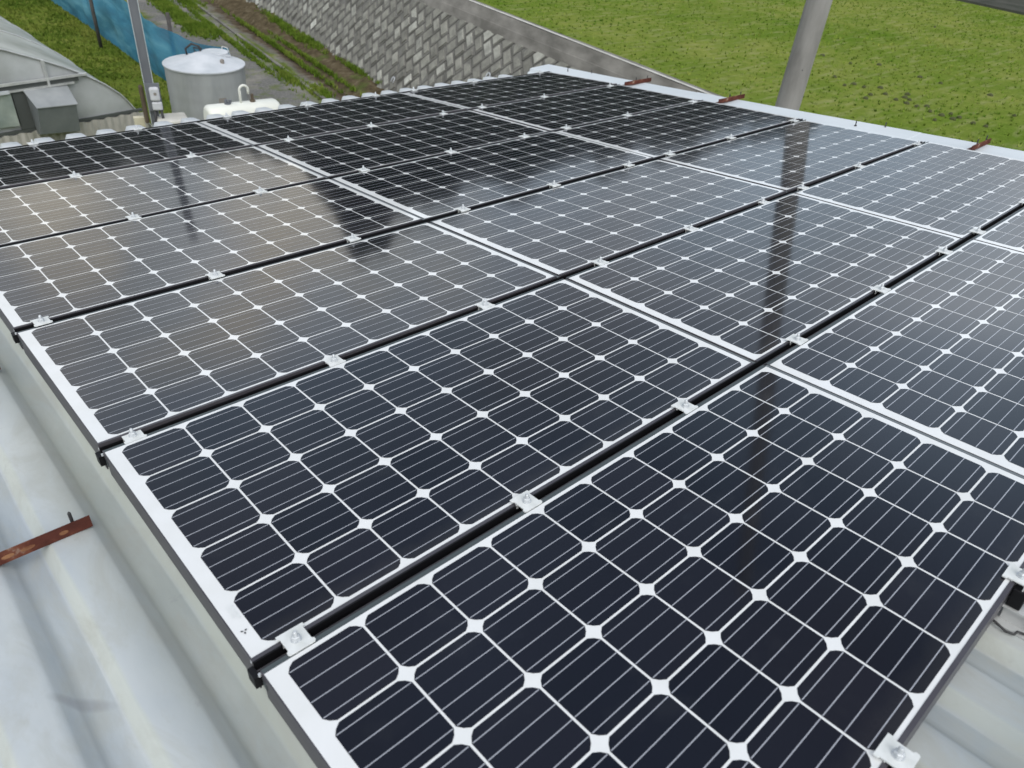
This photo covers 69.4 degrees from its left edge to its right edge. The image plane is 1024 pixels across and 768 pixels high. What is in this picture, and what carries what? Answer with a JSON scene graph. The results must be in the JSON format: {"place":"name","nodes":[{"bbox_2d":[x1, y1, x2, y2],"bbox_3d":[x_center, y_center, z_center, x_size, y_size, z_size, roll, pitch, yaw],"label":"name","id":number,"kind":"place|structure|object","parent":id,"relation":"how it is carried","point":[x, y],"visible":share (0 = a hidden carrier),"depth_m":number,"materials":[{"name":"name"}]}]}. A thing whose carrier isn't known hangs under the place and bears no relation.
{"place":"outdoors","nodes":[
{"label":"outdoors","id":0,"kind":"place"},
{"bbox_2d":[0,0,171,124],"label":"meadow grass","id":1,"kind":"structure","parent":0,"point":[63,14],"depth_m":19.82,"materials":[{"name":"green plant"}]},
{"bbox_2d":[0,0,347,121],"bbox_3d":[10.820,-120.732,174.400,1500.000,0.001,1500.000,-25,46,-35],"label":"ground","id":2,"kind":"structure","parent":0,"point":[260,84],"depth_m":19.77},
{"bbox_2d":[0,16,151,144],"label":"greenhouse","id":3,"kind":"object","parent":2,"relation":"on","point":[45,91],"visible":0.78,"depth_m":13.19,"materials":[{"name":"grey plastic"}]},
{"bbox_2d":[133,116,145,127],"bbox_3d":[-5.685,-3.382,11.581,0.140,1.580,0.100,-15,41,-27],"label":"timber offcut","id":4,"kind":"object","parent":2,"relation":"on","point":[139,120],"visible":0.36,"depth_m":11.12,"materials":[{"name":"beige wood"}]},
{"bbox_2d":[51,0,228,80],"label":"net fence","id":5,"kind":"object","parent":2,"relation":"on","point":[110,20],"visible":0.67,"depth_m":18.67,"materials":[{"name":"blue fabric"}]},
{"bbox_2d":[127,0,164,126],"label":"steel post","id":6,"kind":"object","parent":2,"relation":"on","point":[154,98],"visible":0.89,"depth_m":10.78,"materials":[{"name":"metal"}]},
{"bbox_2d":[157,112,187,123],"bbox_3d":[-5.218,-3.403,11.662,0.440,1.600,0.420,-15,41,-27],"label":"concrete footing","id":7,"kind":"object","parent":2,"relation":"on","point":[174,118],"visible":0.17,"depth_m":11.16,"materials":[{"name":"white concrete"}]},
{"bbox_2d":[162,43,247,119],"bbox_3d":[-5.064,-4.468,12.510,1.256,2.332,1.256,-25,46,-35],"label":"round tank","id":8,"kind":"object","parent":2,"relation":"on","point":[198,81],"visible":0.48,"depth_m":11.76,"materials":[{"name":"metal"}]},
{"bbox_2d":[203,84,279,119],"bbox_3d":[-3.978,-3.356,11.209,1.060,2.280,0.420,-21,44,-32],"label":"oil tank","id":9,"kind":"object","parent":2,"relation":"on","point":[252,104],"visible":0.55,"depth_m":10.60,"materials":[{"name":"white plastic"}]},
{"bbox_2d":[196,4,326,99],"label":"kerb","id":10,"kind":"structure","parent":2,"relation":"on","point":[234,31],"depth_m":21.61,"materials":[{"name":"concrete"}]},
{"bbox_2d":[146,0,381,99],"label":"weeds","id":11,"kind":"object","parent":2,"relation":"on","point":[204,27],"visible":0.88,"depth_m":21.17,"materials":[{"name":"green plant"}]},
{"bbox_2d":[212,0,384,97],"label":"earth bank","id":12,"kind":"structure","parent":2,"relation":"on","point":[247,12],"depth_m":20.68,"materials":[{"name":"brown soil"}]},
{"bbox_2d":[246,0,722,96],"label":"retaining wall","id":13,"kind":"structure","parent":2,"relation":"on","point":[394,45],"depth_m":16.77,"materials":[{"name":"concrete"}]},
{"bbox_2d":[0,64,1023,767],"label":"roof","id":14,"kind":"structure","parent":2,"relation":"on","point":[116,648],"depth_m":1.50,"materials":[{"name":"grey metal"}]},
{"bbox_2d":[0,512,92,565],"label":"rusty bar","id":15,"kind":"object","parent":14,"relation":"on","point":[72,527],"visible":1,"depth_m":1.70,"materials":[{"name":"metal"}]},
{"bbox_2d":[0,179,424,348],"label":"solar panel","id":16,"kind":"object","parent":14,"relation":"on","point":[56,276],"visible":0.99,"depth_m":3.02,"materials":[{"name":"black glass"}]},
{"bbox_2d":[0,70,549,149],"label":"mounting rail","id":17,"kind":"object","parent":14,"relation":"attached to","point":[136,128],"visible":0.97,"depth_m":5.15,"materials":[{"name":"grey metal"}]},
{"bbox_2d":[0,122,253,187],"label":"solar panel","id":18,"kind":"object","parent":17,"relation":"on","point":[43,162],"visible":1,"depth_m":4.25,"materials":[{"name":"black glass"}]},
{"bbox_2d":[17,222,558,468],"bbox_3d":[-0.705,-0.258,2.616,1.655,0.079,0.824,-25,39,-35],"label":"solar panel","id":19,"kind":"object","parent":14,"relation":"on","point":[109,374],"visible":0.98,"depth_m":2.44,"materials":[{"name":"black glass"}]},
{"bbox_2d":[0,83,619,189],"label":"mounting rail","id":20,"kind":"object","parent":14,"relation":"attached to","point":[288,138],"visible":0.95,"depth_m":4.52,"materials":[{"name":"grey metal"}]},
{"bbox_2d":[0,146,327,244],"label":"solar panel","id":21,"kind":"object","parent":20,"relation":"attached to","point":[36,210],"visible":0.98,"depth_m":3.64,"materials":[{"name":"black glass"}]},
{"bbox_2d":[257,110,549,176],"bbox_3d":[-0.629,-1.504,4.637,1.655,0.079,0.824,-25,40,-35],"label":"solar panel","id":22,"kind":"object","parent":20,"relation":"attached to","point":[337,153],"visible":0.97,"depth_m":4.53,"materials":[{"name":"black glass"}]},
{"bbox_2d":[471,85,698,130],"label":"solar panel","id":23,"kind":"object","parent":20,"relation":"attached to","point":[556,112],"visible":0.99,"depth_m":5.49,"materials":[{"name":"black glass"}]},
{"bbox_2d":[199,93,468,145],"bbox_3d":[-1.202,-1.842,5.171,1.655,0.079,0.825,-25,40,-35],"label":"solar panel","id":24,"kind":"object","parent":14,"relation":"on","point":[275,126],"visible":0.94,"depth_m":5.06,"materials":[{"name":"black glass"}]},
{"bbox_2d":[0,98,701,246],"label":"mounting rail","id":25,"kind":"object","parent":14,"relation":"attached to","point":[133,216],"visible":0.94,"depth_m":3.78,"materials":[{"name":"grey metal"}]},
{"bbox_2d":[555,100,799,157],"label":"solar panel","id":26,"kind":"object","parent":25,"relation":"on","point":[658,133],"visible":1,"depth_m":4.95,"materials":[{"name":"black glass"}]},
{"bbox_2d":[11,117,805,342],"bbox_3d":[0.232,-1.025,3.823,4.990,0.066,0.056,-25,40,-35],"label":"mounting rail","id":27,"kind":"object","parent":14,"relation":"attached to","point":[41,320],"visible":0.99,"depth_m":3.10,"materials":[{"name":"grey metal"}]},
{"bbox_2d":[430,159,787,276],"bbox_3d":[0.519,-0.827,3.570,1.655,0.079,0.824,-25,40,-35],"label":"solar panel","id":28,"kind":"object","parent":27,"relation":"on","point":[562,230],"visible":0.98,"depth_m":3.43,"materials":[{"name":"black glass"}]},
{"bbox_2d":[659,120,922,191],"bbox_3d":[1.735,-1.393,4.519,1.636,0.079,0.824,-25,40,-35],"label":"solar panel","id":29,"kind":"object","parent":27,"relation":"on","point":[789,157],"visible":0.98,"depth_m":4.40,"materials":[{"name":"black glass"}]},
{"bbox_2d":[102,279,754,687],"bbox_3d":[-0.132,0.080,2.082,1.655,0.079,0.824,-25,41,-35],"label":"solar panel","id":30,"kind":"object","parent":14,"relation":"on","point":[308,501],"visible":1,"depth_m":1.87,"materials":[{"name":"black glass"}]},
{"bbox_2d":[332,131,652,218],"bbox_3d":[-0.055,-1.166,4.104,1.655,0.079,0.824,-25,40,-35],"label":"solar panel","id":31,"kind":"object","parent":14,"relation":"on","point":[430,187],"visible":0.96,"depth_m":3.98,"materials":[{"name":"black glass"}]},
{"bbox_2d":[95,140,925,466],"bbox_3d":[0.806,-0.686,3.289,4.990,0.066,0.056,-25,40,-35],"label":"mounting rail","id":32,"kind":"object","parent":14,"relation":"attached to","point":[329,362],"visible":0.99,"depth_m":2.42,"materials":[{"name":"grey metal"}]},
{"bbox_2d":[794,142,1023,238],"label":"solar panel","id":33,"kind":"object","parent":32,"relation":"on","point":[951,191],"visible":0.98,"depth_m":3.84,"materials":[{"name":"black glass"}]},
{"bbox_2d":[405,72,616,109],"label":"solar panel","id":34,"kind":"object","parent":14,"relation":"on","point":[469,96],"visible":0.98,"depth_m":6.03,"materials":[{"name":"black glass"}]},
{"bbox_2d":[247,200,1023,688],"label":"mounting rail","id":35,"kind":"object","parent":14,"relation":"attached to","point":[295,638],"visible":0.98,"depth_m":1.70,"materials":[{"name":"grey metal"}]},
{"bbox_2d":[766,239,1023,475],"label":"solar panel","id":36,"kind":"object","parent":35,"relation":"attached to","point":[935,349],"visible":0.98,"depth_m":2.32,"materials":[{"name":"black glass"}]},
{"bbox_2d":[972,207,1023,252],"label":"solar panel","id":37,"kind":"object","parent":35,"relation":"attached to","point":[1008,232],"visible":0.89,"depth_m":3.27,"materials":[{"name":"black glass"}]},
{"bbox_2d":[624,75,650,85],"bbox_3d":[1.087,-2.644,6.437,0.360,0.052,0.034,-25,40,-35],"label":"rusty bar","id":38,"kind":"object","parent":14,"relation":"attached to","point":[647,79],"visible":0.98,"depth_m":6.43,"materials":[{"name":"metal"}]},
{"bbox_2d":[260,365,1023,767],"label":"solar panel","id":39,"kind":"object","parent":14,"relation":"on","point":[766,567],"visible":1,"depth_m":1.43,"materials":[{"name":"black glass"}]},
{"bbox_2d":[715,92,744,102],"bbox_3d":[1.726,-2.268,5.843,0.360,0.052,0.034,-25,40,-35],"label":"rusty bar","id":40,"kind":"object","parent":14,"relation":"attached to","point":[732,98],"visible":0.97,"depth_m":5.83,"materials":[{"name":"metal"}]},
{"bbox_2d":[566,193,961,361],"bbox_3d":[1.092,-0.489,3.037,1.655,0.079,0.824,-25,41,-35],"label":"solar panel","id":41,"kind":"object","parent":14,"relation":"on","point":[757,283],"visible":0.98,"depth_m":2.88,"materials":[{"name":"black glass"}]},
{"bbox_2d":[873,733,920,767],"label":"edge bracket","id":42,"kind":"object","parent":14,"relation":"attached to","point":[891,752],"visible":0.99,"depth_m":1.18,"materials":[{"name":"silver metal"}]},
{"bbox_2d":[967,135,991,150],"bbox_3d":[2.954,-1.527,4.675,0.320,0.052,0.034,-25,40,-35],"label":"rusty bar","id":43,"kind":"object","parent":14,"relation":"attached to","point":[980,144],"visible":0.95,"depth_m":4.66,"materials":[{"name":"metal"}]},
{"bbox_2d":[992,562,1023,639],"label":"edge bracket","id":44,"kind":"object","parent":14,"relation":"attached to","point":[1009,616],"visible":0.98,"depth_m":1.53,"materials":[{"name":"silver metal"}]},
{"bbox_2d":[993,619,1023,635],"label":"cable","id":45,"kind":"object","parent":44,"relation":"hanging from","point":[1004,630],"visible":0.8,"depth_m":1.52,"materials":[{"name":"grey rubber"}]},
{"bbox_2d":[775,0,832,110],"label":"utility pole","id":46,"kind":"object","parent":2,"relation":"on","point":[810,29],"visible":0.38,"depth_m":8.81,"materials":[{"name":"concrete"}]},
{"bbox_2d":[476,0,1023,150],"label":"paddy field","id":47,"kind":"structure","parent":0,"point":[860,112],"depth_m":15.49,"materials":[{"name":"green plant"}]},
{"bbox_2d":[820,26,1015,127],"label":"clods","id":48,"kind":"object","parent":47,"relation":"on","point":[917,105],"visible":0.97,"depth_m":12.89,"materials":[{"name":"brown soil"}]},
{"bbox_2d":[958,0,1023,14],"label":"road","id":49,"kind":"structure","parent":0,"point":[1015,6],"depth_m":24.54,"materials":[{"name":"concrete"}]}
]}

